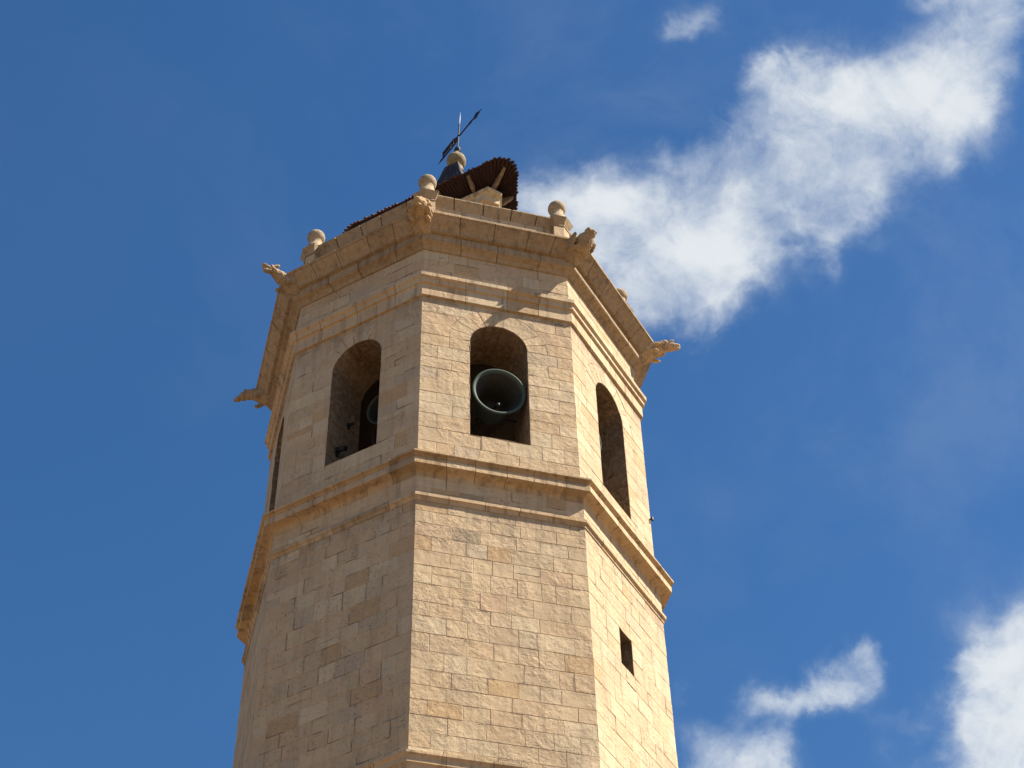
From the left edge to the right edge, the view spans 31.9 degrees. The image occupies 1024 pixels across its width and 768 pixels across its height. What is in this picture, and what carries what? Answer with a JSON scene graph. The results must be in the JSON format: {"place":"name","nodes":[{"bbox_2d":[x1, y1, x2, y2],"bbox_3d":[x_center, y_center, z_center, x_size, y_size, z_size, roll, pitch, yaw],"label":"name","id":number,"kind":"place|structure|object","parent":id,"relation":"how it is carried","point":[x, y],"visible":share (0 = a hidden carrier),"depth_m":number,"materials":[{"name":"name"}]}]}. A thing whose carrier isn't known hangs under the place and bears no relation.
{"place":"outdoors","nodes":[
{"label":"outdoors","id":0,"kind":"place"},
{"bbox_2d":[0,0,1023,767],"label":"sky","id":1,"kind":"structure","parent":0,"point":[820,202],"materials":[{"name":"blue"}]},
{"label":"ground","id":2,"kind":"structure","parent":0,"visible":0},
{"bbox_2d":[233,151,679,767],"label":"bell tower","id":3,"kind":"structure","parent":2,"relation":"on","point":[433,581],"depth_m":40.65,"materials":[{"name":"stone"}]},
{"bbox_2d":[335,446,347,456],"bbox_3d":[-4.085,1.574,42.884,0.297,0.297,0.215,-19,-50,15],"label":"floodlight","id":4,"kind":"object","parent":3,"relation":"attached to","point":[339,449],"visible":1,"depth_m":42.85,"materials":[{"name":"metal"}]},
{"bbox_2d":[347,422,354,428],"bbox_3d":[-3.963,1.004,44.039,0.178,0.178,0.129,-19,-50,15],"label":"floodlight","id":5,"kind":"object","parent":3,"relation":"attached to","point":[350,424],"visible":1,"depth_m":44.02,"materials":[{"name":"metal"}]},
{"bbox_2d":[439,110,480,162],"bbox_3d":[-1.766,-8.173,58.463,0.235,2.422,2.500,27,-54,-24],"label":"weather vane","id":6,"kind":"object","parent":3,"relation":"on","point":[454,141],"visible":0.96,"depth_m":58.49,"materials":[{"name":"metal"}]},
{"bbox_2d":[470,369,525,437],"bbox_3d":[-0.522,0.772,43.517,1.520,1.312,1.920,10,-49,-11],"label":"church bell","id":7,"kind":"object","parent":3,"relation":"in","point":[499,395],"visible":0.99,"depth_m":43.39,"materials":[{"name":"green metal"}]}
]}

